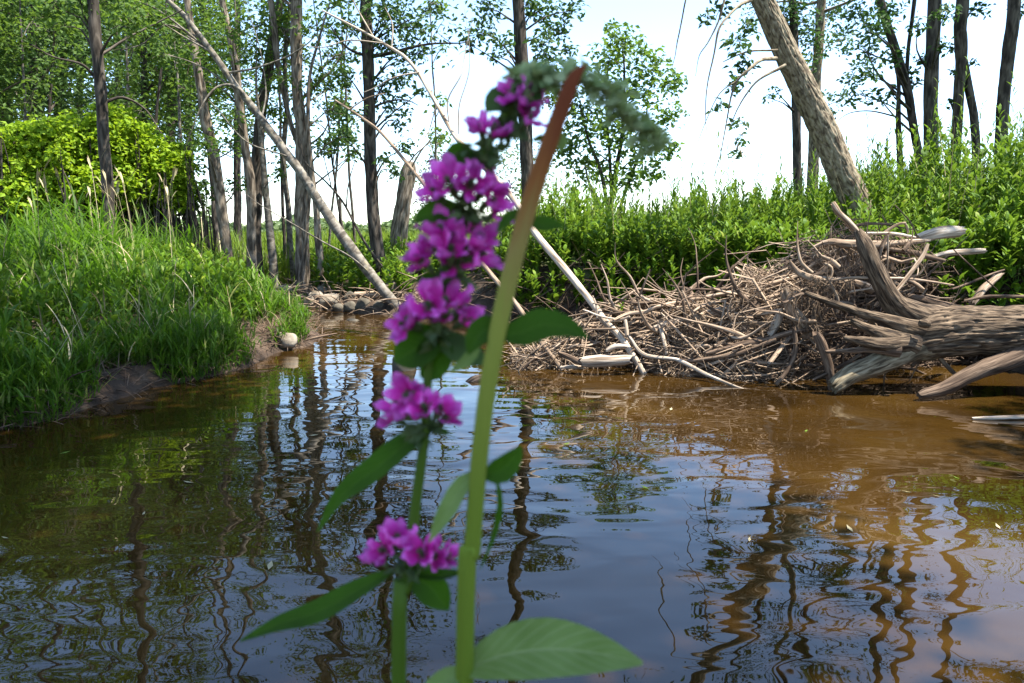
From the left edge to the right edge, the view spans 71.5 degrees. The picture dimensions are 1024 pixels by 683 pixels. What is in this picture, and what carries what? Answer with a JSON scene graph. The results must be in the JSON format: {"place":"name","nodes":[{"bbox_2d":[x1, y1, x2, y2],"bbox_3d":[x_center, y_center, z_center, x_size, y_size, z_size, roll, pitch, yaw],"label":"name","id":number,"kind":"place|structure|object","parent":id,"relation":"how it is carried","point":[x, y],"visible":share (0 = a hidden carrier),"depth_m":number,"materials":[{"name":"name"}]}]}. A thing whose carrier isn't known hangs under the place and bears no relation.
{"place":"outdoors","nodes":[
{"label":"outdoors","id":0,"kind":"place"},
{"bbox_2d":[14,189,910,286],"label":"meadow grass","id":1,"kind":"structure","parent":0,"point":[238,250],"depth_m":14.80,"materials":[{"name":"green plant"}]},
{"bbox_2d":[0,308,1023,682],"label":"creek water","id":2,"kind":"structure","parent":0,"point":[672,574],"depth_m":2.50,"materials":[{"name":"liquid"}]},
{"bbox_2d":[355,298,370,310],"bbox_3d":[-1.977,-0.476,9.532,0.259,0.231,0.195,0,8,0],"label":"stone","id":3,"kind":"object","parent":2,"relation":"in","point":[361,303],"visible":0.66,"depth_m":9.45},
{"bbox_2d":[392,357,415,371],"bbox_3d":[-0.823,0.190,5.430,0.182,0.211,0.162,0,8,0],"label":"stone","id":4,"kind":"object","parent":2,"relation":"in","point":[397,367],"visible":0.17,"depth_m":5.36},
{"bbox_2d":[335,91,563,370],"bbox_3d":[-0.691,-1.348,6.870,0.390,2.692,4.025,-6,10,-36],"label":"dead tree","id":5,"kind":"object","parent":2,"relation":"on","point":[516,304],"visible":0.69,"depth_m":7.23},
{"bbox_2d":[240,53,676,682],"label":"purple loosestrife","id":6,"kind":"object","parent":2,"relation":"in","point":[434,349],"visible":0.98,"depth_m":0.23,"materials":[{"name":"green plant"}]},
{"bbox_2d":[300,0,645,373],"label":"dead tree","id":7,"kind":"object","parent":2,"relation":"on","point":[564,268],"visible":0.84,"depth_m":6.42,"materials":[{"name":"wood"}]},
{"bbox_2d":[425,64,642,682],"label":"broken stalk","id":8,"kind":"object","parent":2,"relation":"in","point":[536,648],"visible":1,"depth_m":0.22,"materials":[{"name":"green plant"}]},
{"bbox_2d":[579,354,633,366],"bbox_3d":[0.696,0.143,5.221,0.409,0.097,0.090,0,8,0],"label":"driftwood log","id":9,"kind":"object","parent":2,"relation":"on","point":[600,360],"visible":1,"depth_m":5.19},
{"bbox_2d":[557,351,581,365],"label":"driftwood branch","id":10,"kind":"object","parent":9,"relation":"on","point":[569,357],"visible":0.98,"depth_m":5.25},
{"bbox_2d":[628,335,741,387],"bbox_3d":[1.241,0.133,5.044,0.902,0.305,0.127,6,10,37],"label":"driftwood branch","id":11,"kind":"object","parent":2,"relation":"on","point":[656,357],"visible":0.94,"depth_m":5.13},
{"bbox_2d":[775,326,797,384],"bbox_3d":[1.870,0.097,4.821,0.180,0.395,0.051,-5,10,-32],"label":"driftwood branch","id":12,"kind":"object","parent":2,"relation":"on","point":[791,361],"visible":1,"depth_m":4.83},
{"bbox_2d":[812,331,834,390],"bbox_3d":[2.057,0.140,4.675,0.181,0.430,0.063,0,8,0],"label":"driftwood log","id":13,"kind":"object","parent":2,"relation":"in","point":[820,342],"visible":0.75,"depth_m":4.65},
{"bbox_2d":[812,354,861,380],"bbox_3d":[2.132,0.169,4.670,0.315,0.182,0.027,0,8,0],"label":"driftwood branch","id":14,"kind":"object","parent":13,"relation":"on","point":[849,361],"visible":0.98,"depth_m":4.66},
{"bbox_2d":[749,206,1023,393],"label":"fallen log","id":15,"kind":"object","parent":2,"relation":"in","point":[908,331],"visible":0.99,"depth_m":4.54,"materials":[{"name":"wood"}]},
{"bbox_2d":[780,286,811,339],"bbox_3d":[2.007,-0.198,5.026,0.243,0.388,0.101,0,8,0],"label":"driftwood log","id":16,"kind":"object","parent":15,"relation":"on","point":[799,313],"visible":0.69,"depth_m":4.98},
{"bbox_2d":[789,260,874,293],"bbox_3d":[2.319,-0.465,5.138,0.694,0.254,0.085,-2,8,-10],"label":"driftwood log","id":17,"kind":"object","parent":15,"relation":"on","point":[803,274],"visible":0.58,"depth_m":5.09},
{"bbox_2d":[831,201,858,231],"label":"driftwood branch","id":18,"kind":"object","parent":15,"relation":"on","point":[847,221],"visible":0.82,"depth_m":5.02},
{"bbox_2d":[759,228,940,354],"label":"root fibres","id":19,"kind":"object","parent":15,"relation":"hanging from","point":[810,301],"visible":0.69,"depth_m":4.92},
{"bbox_2d":[935,248,986,256],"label":"driftwood branch","id":20,"kind":"object","parent":19,"relation":"on","point":[963,252],"visible":0.83,"depth_m":5.01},
{"bbox_2d":[813,238,930,249],"bbox_3d":[2.502,-0.671,4.891,0.840,0.075,0.128,0,8,-2],"label":"driftwood log","id":21,"kind":"object","parent":15,"relation":"on","point":[844,243],"visible":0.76,"depth_m":4.87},
{"bbox_2d":[865,232,915,238],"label":"driftwood branch","id":22,"kind":"object","parent":15,"relation":"on","point":[891,233],"visible":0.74,"depth_m":4.89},
{"bbox_2d":[831,276,953,285],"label":"driftwood branch","id":23,"kind":"object","parent":15,"relation":"on","point":[892,278],"visible":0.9,"depth_m":4.68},
{"bbox_2d":[897,243,929,289],"bbox_3d":[2.625,-0.479,4.665,0.306,0.329,0.029,-4,9,-23],"label":"driftwood branch","id":24,"kind":"object","parent":15,"relation":"on","point":[914,267],"visible":0.88,"depth_m":4.66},
{"bbox_2d":[906,293,957,306],"bbox_3d":[2.971,-0.270,5.018,0.432,0.145,0.077,0,8,0],"label":"driftwood log","id":25,"kind":"object","parent":15,"relation":"on","point":[924,299],"visible":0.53,"depth_m":4.99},
{"bbox_2d":[914,225,966,240],"bbox_3d":[3.124,-0.782,5.198,0.434,0.132,0.098,-2,8,-10],"label":"driftwood log","id":26,"kind":"object","parent":15,"relation":"on","point":[942,232],"visible":0.84,"depth_m":5.16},
{"bbox_2d":[969,272,1003,305],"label":"driftwood branch","id":27,"kind":"object","parent":15,"relation":"on","point":[983,288],"visible":0.85,"depth_m":4.98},
{"bbox_2d":[952,269,1004,289],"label":"driftwood branch","id":28,"kind":"object","parent":27,"relation":"on","point":[980,278],"visible":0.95,"depth_m":4.98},
{"bbox_2d":[963,294,1023,301],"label":"driftwood branch","id":29,"kind":"object","parent":15,"relation":"on","point":[993,296],"visible":1,"depth_m":4.75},
{"bbox_2d":[916,346,1023,398],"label":"driftwood log","id":30,"kind":"object","parent":2,"relation":"on","point":[1005,360],"visible":0.98,"depth_m":4.45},
{"bbox_2d":[972,415,1023,419],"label":"driftwood branch","id":31,"kind":"object","parent":2,"relation":"on","point":[999,417],"visible":1,"depth_m":3.93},
{"bbox_2d":[0,227,1023,429],"bbox_3d":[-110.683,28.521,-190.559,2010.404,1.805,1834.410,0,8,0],"label":"ground","id":32,"kind":"structure","parent":0,"point":[142,373],"depth_m":6.21,"materials":[{"name":"soil"}]},
{"bbox_2d":[1,0,69,120],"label":"sapling","id":33,"kind":"object","parent":32,"relation":"on","point":[43,72],"visible":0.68,"depth_m":12.32,"materials":[{"name":"green plant"}]},
{"bbox_2d":[41,0,86,116],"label":"sapling","id":34,"kind":"object","parent":32,"relation":"on","point":[50,100],"visible":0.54,"depth_m":13.49,"materials":[{"name":"green plant"}]},
{"bbox_2d":[0,0,138,126],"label":"tree","id":35,"kind":"object","parent":32,"relation":"on","point":[34,71],"visible":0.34,"depth_m":14.06,"materials":[{"name":"green plant"}]},
{"bbox_2d":[0,0,150,125],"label":"tree","id":36,"kind":"object","parent":32,"relation":"on","point":[5,40],"visible":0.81,"depth_m":12.38,"materials":[{"name":"green plant"}]},
{"bbox_2d":[0,2,152,125],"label":"tree","id":37,"kind":"object","parent":32,"relation":"on","point":[120,89],"visible":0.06,"depth_m":16.12,"materials":[{"name":"green plant"}]},
{"bbox_2d":[11,147,177,273],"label":"grass seedheads","id":38,"kind":"object","parent":32,"relation":"on","point":[108,193],"depth_m":7.33,"materials":[{"name":"plant"}]},
{"bbox_2d":[1,0,189,138],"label":"tree","id":39,"kind":"object","parent":32,"relation":"on","point":[89,77],"visible":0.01,"depth_m":22.76,"materials":[{"name":"green plant"}]},
{"bbox_2d":[1,1,191,132],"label":"tree","id":40,"kind":"object","parent":32,"relation":"on","point":[102,33],"visible":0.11,"depth_m":16.99,"materials":[{"name":"green plant"}]},
{"bbox_2d":[0,102,206,252],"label":"vine thicket","id":41,"kind":"object","parent":32,"relation":"on","point":[66,145],"visible":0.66,"depth_m":10.09,"materials":[{"name":"green plant"}]},
{"bbox_2d":[28,0,182,235],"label":"young tree","id":42,"kind":"object","parent":32,"relation":"on","point":[92,8],"visible":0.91,"depth_m":8.17,"materials":[{"name":"brown plant"}]},
{"bbox_2d":[23,2,222,123],"bbox_3d":[-11.394,-8.114,20.941,5.482,11.323,4.402,0,8,0],"label":"tree","id":43,"kind":"object","parent":32,"relation":"on","point":[118,38],"visible":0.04,"depth_m":20.83,"materials":[{"name":"green plant"}]},
{"bbox_2d":[41,179,215,255],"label":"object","id":44,"kind":"object","parent":32,"relation":"on","point":[204,182],"visible":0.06,"depth_m":11.79,"materials":[{"name":"green plant"}]},
{"bbox_2d":[105,0,159,137],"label":"sapling","id":45,"kind":"object","parent":32,"relation":"on","point":[127,90],"visible":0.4,"depth_m":12.30,"materials":[{"name":"green plant"}]},
{"bbox_2d":[39,0,258,160],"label":"tree","id":46,"kind":"object","parent":32,"relation":"on","point":[144,117],"visible":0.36,"depth_m":16.12,"materials":[{"name":"green plant"}]},
{"bbox_2d":[0,219,299,383],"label":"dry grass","id":47,"kind":"structure","parent":32,"relation":"on","point":[104,300],"depth_m":5.21,"materials":[{"name":"plant"}]},
{"bbox_2d":[120,0,185,134],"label":"sapling","id":48,"kind":"object","parent":32,"relation":"on","point":[158,95],"visible":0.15,"depth_m":13.43,"materials":[{"name":"green plant"}]},
{"bbox_2d":[0,174,317,429],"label":"bank grass","id":49,"kind":"structure","parent":32,"relation":"on","point":[24,369],"depth_m":5.42,"materials":[{"name":"plant"}]},
{"bbox_2d":[0,234,259,362],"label":"broadleaf weeds","id":50,"kind":"object","parent":49,"relation":"on","point":[207,264],"visible":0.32,"depth_m":6.37,"materials":[{"name":"green plant"}]},
{"bbox_2d":[0,306,330,435],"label":"straw litter","id":51,"kind":"object","parent":32,"relation":"on","point":[261,324],"visible":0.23,"depth_m":4.86,"materials":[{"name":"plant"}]},
{"bbox_2d":[0,312,336,429],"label":"shore roots","id":52,"kind":"object","parent":32,"relation":"on","point":[108,376],"visible":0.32,"depth_m":4.60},
{"bbox_2d":[147,0,196,159],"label":"sapling","id":53,"kind":"object","parent":32,"relation":"on","point":[178,90],"visible":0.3,"depth_m":12.51,"materials":[{"name":"green plant"}]},
{"bbox_2d":[83,0,281,233],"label":"tree","id":54,"kind":"object","parent":32,"relation":"on","point":[172,104],"visible":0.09,"depth_m":19.27,"materials":[{"name":"green plant"}]},
{"bbox_2d":[104,0,275,223],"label":"tree","id":55,"kind":"object","parent":32,"relation":"on","point":[199,116],"depth_m":25.14,"materials":[{"name":"green plant"}]},
{"bbox_2d":[148,0,250,262],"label":"young tree","id":56,"kind":"object","parent":32,"relation":"on","point":[211,145],"visible":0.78,"depth_m":10.56,"materials":[{"name":"green plant"}]},
{"bbox_2d":[92,0,323,251],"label":"tree","id":57,"kind":"object","parent":32,"relation":"on","point":[213,206],"visible":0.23,"depth_m":17.10,"materials":[{"name":"green plant"}]},
{"bbox_2d":[132,0,291,247],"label":"tree","id":58,"kind":"object","parent":32,"relation":"on","point":[237,223],"visible":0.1,"depth_m":23.32,"materials":[{"name":"green plant"}]},
{"bbox_2d":[68,0,400,307],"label":"leaning tree","id":59,"kind":"object","parent":32,"relation":"on","point":[360,260],"visible":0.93,"depth_m":9.22,"materials":[{"name":"brown plant"}]},
{"bbox_2d":[190,0,282,271],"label":"young tree","id":60,"kind":"object","parent":32,"relation":"on","point":[230,33],"visible":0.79,"depth_m":10.84,"materials":[{"name":"green plant"}]},
{"bbox_2d":[210,0,266,208],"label":"sapling","id":61,"kind":"object","parent":32,"relation":"on","point":[242,77],"visible":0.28,"depth_m":13.26,"materials":[{"name":"green plant"}]},
{"bbox_2d":[240,27,286,293],"bbox_3d":[-3.896,-2.709,11.427,0.562,4.343,2.007,-6,10,-34],"label":"young tree","id":62,"kind":"object","parent":32,"relation":"on","point":[272,254],"visible":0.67,"depth_m":11.15,"materials":[{"name":"brown plant"}]},
{"bbox_2d":[237,0,290,276],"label":"young tree","id":63,"kind":"object","parent":32,"relation":"on","point":[268,69],"visible":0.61,"depth_m":11.54,"materials":[{"name":"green plant"}]},
{"bbox_2d":[253,0,305,279],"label":"sapling","id":64,"kind":"object","parent":32,"relation":"on","point":[281,183],"visible":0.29,"depth_m":12.65,"materials":[{"name":"green plant"}]},
{"bbox_2d":[276,332,297,348],"bbox_3d":[-2.019,0.000,6.367,0.145,0.170,0.194,-8,11,-43],"label":"stone","id":65,"kind":"object","parent":32,"relation":"on","point":[291,342],"visible":0.77,"depth_m":6.31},
{"bbox_2d":[239,0,351,290],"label":"old tree","id":66,"kind":"object","parent":32,"relation":"on","point":[302,201],"visible":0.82,"depth_m":11.13,"materials":[{"name":"grey plant"}]},
{"bbox_2d":[266,0,359,286],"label":"young tree","id":67,"kind":"object","parent":32,"relation":"on","point":[289,226],"visible":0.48,"depth_m":11.90,"materials":[{"name":"brown plant"}]},
{"bbox_2d":[319,293,340,307],"bbox_3d":[-2.550,-0.566,9.927,0.280,0.218,0.281,-6,10,-37],"label":"stone","id":68,"kind":"object","parent":32,"relation":"on","point":[322,302],"visible":0.69,"depth_m":9.84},
{"bbox_2d":[300,0,363,287],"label":"young tree","id":69,"kind":"object","parent":32,"relation":"on","point":[317,234],"visible":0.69,"depth_m":11.01,"materials":[{"name":"green plant"}]},
{"bbox_2d":[310,0,359,248],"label":"sapling","id":70,"kind":"object","parent":32,"relation":"on","point":[335,59],"visible":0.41,"depth_m":12.15,"materials":[{"name":"green plant"}]},
{"bbox_2d":[311,0,361,256],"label":"sapling","id":71,"kind":"object","parent":32,"relation":"on","point":[331,156],"visible":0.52,"depth_m":11.67,"materials":[{"name":"green plant"}]},
{"bbox_2d":[314,0,375,242],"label":"sapling","id":72,"kind":"object","parent":32,"relation":"on","point":[350,187],"visible":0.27,"depth_m":12.70,"materials":[{"name":"green plant"}]},
{"bbox_2d":[300,126,392,278],"bbox_3d":[-2.326,-1.940,10.023,1.240,2.136,0.042,0,8,0],"label":"dead tree","id":73,"kind":"object","parent":32,"relation":"on","point":[355,225],"visible":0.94,"depth_m":10.00,"materials":[{"name":"grey plant"}]},
{"bbox_2d":[184,204,548,293],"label":"undergrowth","id":74,"kind":"object","parent":32,"relation":"on","point":[346,264],"depth_m":10.50,"materials":[{"name":"plant"}]},
{"bbox_2d":[315,0,474,290],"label":"old tree","id":75,"kind":"object","parent":32,"relation":"on","point":[368,55],"visible":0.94,"depth_m":10.01,"materials":[{"name":"green plant"}]},
{"bbox_2d":[389,139,431,250],"bbox_3d":[-1.835,-2.218,12.322,0.954,2.471,0.422,0,8,0],"label":"broken stump","id":76,"kind":"object","parent":32,"relation":"on","point":[400,218],"visible":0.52,"depth_m":12.18,"materials":[{"name":"wood"}]},
{"bbox_2d":[275,253,548,315],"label":"root litter","id":77,"kind":"object","parent":32,"relation":"on","point":[401,293],"visible":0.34,"depth_m":9.71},
{"bbox_2d":[163,205,668,236],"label":"wood","id":78,"kind":"object","parent":32,"relation":"on","point":[347,225],"visible":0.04,"depth_m":83.01,"materials":[{"name":"green plant"}]},
{"bbox_2d":[418,0,452,179],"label":"sapling","id":79,"kind":"object","parent":32,"relation":"on","point":[441,8],"visible":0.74,"depth_m":12.54,"materials":[{"name":"green plant"}]},
{"bbox_2d":[410,143,490,216],"bbox_3d":[-2.116,-5.358,26.390,3.719,4.056,2.074,2,9,12],"label":"willow tree","id":80,"kind":"object","parent":32,"relation":"on","point":[420,204],"visible":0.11,"depth_m":26.52,"materials":[{"name":"green plant"}]},
{"bbox_2d":[456,0,590,195],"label":"old tree","id":81,"kind":"object","parent":32,"relation":"on","point":[521,39],"visible":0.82,"depth_m":10.68,"materials":[{"name":"green plant"}]},
{"bbox_2d":[495,135,564,212],"bbox_3d":[0.384,-4.953,23.281,2.851,3.650,2.537,0,8,0],"label":"willow tree","id":82,"kind":"object","parent":32,"relation":"on","point":[515,169],"visible":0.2,"depth_m":23.29,"materials":[{"name":"green plant"}]},
{"bbox_2d":[603,258,623,301],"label":"tall weed","id":83,"kind":"object","parent":32,"relation":"on","point":[611,280],"visible":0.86,"depth_m":8.10,"materials":[{"name":"green plant"}]},
{"bbox_2d":[469,231,758,322],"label":"bank roots","id":84,"kind":"object","parent":32,"relation":"hanging from","point":[571,305],"visible":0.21,"depth_m":8.21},
{"bbox_2d":[540,18,689,212],"bbox_3d":[2.337,-4.840,16.570,3.623,5.443,2.539,0,8,0],"label":"tree","id":85,"kind":"object","parent":32,"relation":"on","point":[586,160],"visible":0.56,"depth_m":16.36,"materials":[{"name":"green plant"}]},
{"bbox_2d":[480,57,1023,311],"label":"weed","id":86,"kind":"object","parent":32,"relation":"on","point":[624,233],"depth_m":8.04,"materials":[{"name":"plant"}]},
{"bbox_2d":[500,120,1020,259],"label":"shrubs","id":87,"kind":"object","parent":32,"relation":"on","point":[798,188],"visible":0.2,"depth_m":8.45,"materials":[{"name":"plant"}]},
{"bbox_2d":[671,0,871,238],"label":"leaning tree","id":88,"kind":"object","parent":32,"relation":"on","point":[820,122],"visible":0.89,"depth_m":7.79,"materials":[{"name":"brown plant"}]},
{"bbox_2d":[548,248,996,379],"bbox_3d":[2.780,-0.314,5.896,5.669,1.073,1.528,-2,9,-13],"label":"mud heap","id":89,"kind":"object","parent":32,"relation":"on","point":[646,367],"visible":0.11,"depth_m":5.28,"materials":[{"name":"soil"}]},
{"bbox_2d":[500,216,839,384],"bbox_3d":[1.357,-0.266,5.607,3.051,1.435,1.701,0,8,0],"label":"twig debris","id":90,"kind":"object","parent":89,"relation":"on","point":[639,334],"visible":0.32,"depth_m":5.40,"materials":[{"name":"wood"}]},
{"bbox_2d":[679,338,775,362],"bbox_3d":[1.520,0.063,5.069,0.684,0.202,0.064,2,9,14],"label":"driftwood branch","id":91,"kind":"object","parent":90,"relation":"on","point":[738,353],"visible":0.94,"depth_m":5.04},
{"bbox_2d":[705,326,822,354],"bbox_3d":[1.785,-0.005,5.049,0.804,0.225,0.072,1,8,9],"label":"driftwood branch","id":92,"kind":"object","parent":90,"relation":"on","point":[784,334],"visible":0.83,"depth_m":5.04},
{"bbox_2d":[506,237,842,382],"bbox_3d":[1.432,-0.259,5.647,3.024,1.131,1.630,0,8,0],"label":"twig debris","id":93,"kind":"object","parent":89,"relation":"on","point":[532,365],"visible":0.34,"depth_m":5.34,"materials":[{"name":"wood"}]},
{"bbox_2d":[661,312,705,362],"bbox_3d":[1.260,-0.030,5.266,0.385,0.347,0.039,7,11,40],"label":"driftwood branch","id":94,"kind":"object","parent":93,"relation":"on","point":[677,330],"visible":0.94,"depth_m":5.26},
{"bbox_2d":[508,246,856,377],"bbox_3d":[1.437,-0.211,5.586,3.122,1.235,1.523,0,8,0],"label":"twig debris","id":95,"kind":"object","parent":89,"relation":"on","point":[769,362],"visible":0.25,"depth_m":5.26,"materials":[{"name":"wood"}]},
{"bbox_2d":[654,297,778,328],"bbox_3d":[1.607,-0.236,5.478,1.060,0.290,0.095,-1,8,-6],"label":"driftwood log","id":96,"kind":"object","parent":89,"relation":"on","point":[712,313],"visible":0.3,"depth_m":5.43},
{"bbox_2d":[612,249,835,320],"bbox_3d":[1.626,-0.441,5.490,1.722,0.552,0.114,0,8,-3],"label":"driftwood branch","id":97,"kind":"object","parent":89,"relation":"on","point":[721,294],"visible":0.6,"depth_m":5.49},
{"bbox_2d":[504,220,969,383],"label":"tangled roots","id":98,"kind":"object","parent":89,"relation":"on","point":[741,295],"visible":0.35,"depth_m":5.39,"materials":[{"name":"wood"}]},
{"bbox_2d":[883,247,945,261],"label":"driftwood branch","id":99,"kind":"object","parent":98,"relation":"on","point":[927,255],"visible":0.79,"depth_m":4.86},
{"bbox_2d":[527,208,958,380],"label":"tangled sticks","id":100,"kind":"object","parent":89,"relation":"on","point":[741,336],"visible":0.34,"depth_m":5.38,"materials":[{"name":"wood"}]},
{"bbox_2d":[768,308,784,335],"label":"driftwood log","id":101,"kind":"object","parent":89,"relation":"on","point":[778,319],"visible":0.81,"depth_m":5.06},
{"bbox_2d":[781,206,1021,378],"bbox_3d":[3.630,-0.449,6.125,3.965,1.392,1.612,-2,9,-14],"label":"twig debris","id":102,"kind":"object","parent":89,"relation":"on","point":[838,318],"visible":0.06,"depth_m":5.47,"materials":[{"name":"wood"}]},
{"bbox_2d":[839,215,1020,370],"bbox_3d":[3.610,-0.383,5.795,2.651,1.296,0.892,-2,8,-11],"label":"twig debris","id":103,"kind":"object","parent":89,"relation":"on","point":[949,267],"visible":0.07,"depth_m":5.84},
{"bbox_2d":[762,0,825,200],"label":"young tree","id":104,"kind":"object","parent":32,"relation":"on","point":[793,7],"visible":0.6,"depth_m":11.48,"materials":[{"name":"green plant"}]},
{"bbox_2d":[723,0,917,197],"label":"young tree","id":105,"kind":"object","parent":32,"relation":"on","point":[818,43],"visible":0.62,"depth_m":11.78,"materials":[{"name":"green plant"}]},
{"bbox_2d":[862,157,877,220],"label":"tall weed","id":106,"kind":"object","parent":32,"relation":"on","point":[871,189],"visible":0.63,"depth_m":7.62,"materials":[{"name":"green plant"}]},
{"bbox_2d":[826,0,923,189],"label":"forked tree","id":107,"kind":"object","parent":32,"relation":"on","point":[901,67],"visible":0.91,"depth_m":9.92,"materials":[{"name":"green plant"}]},
{"bbox_2d":[843,0,962,229],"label":"old tree","id":108,"kind":"object","parent":32,"relation":"on","point":[929,60],"visible":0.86,"depth_m":9.48,"materials":[{"name":"brown plant"}]},
{"bbox_2d":[940,0,995,175],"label":"forked tree","id":109,"kind":"object","parent":32,"relation":"on","point":[960,50],"visible":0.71,"depth_m":10.32,"materials":[{"name":"brown plant"}]},
{"bbox_2d":[993,0,1023,163],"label":"old tree","id":110,"kind":"object","parent":32,"relation":"on","point":[1015,13],"visible":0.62,"depth_m":9.14,"materials":[{"name":"brown plant"}]},
{"bbox_2d":[14,0,1023,224],"label":"sky","id":111,"kind":"structure","parent":0,"point":[769,132],"materials":[{"name":"white"}]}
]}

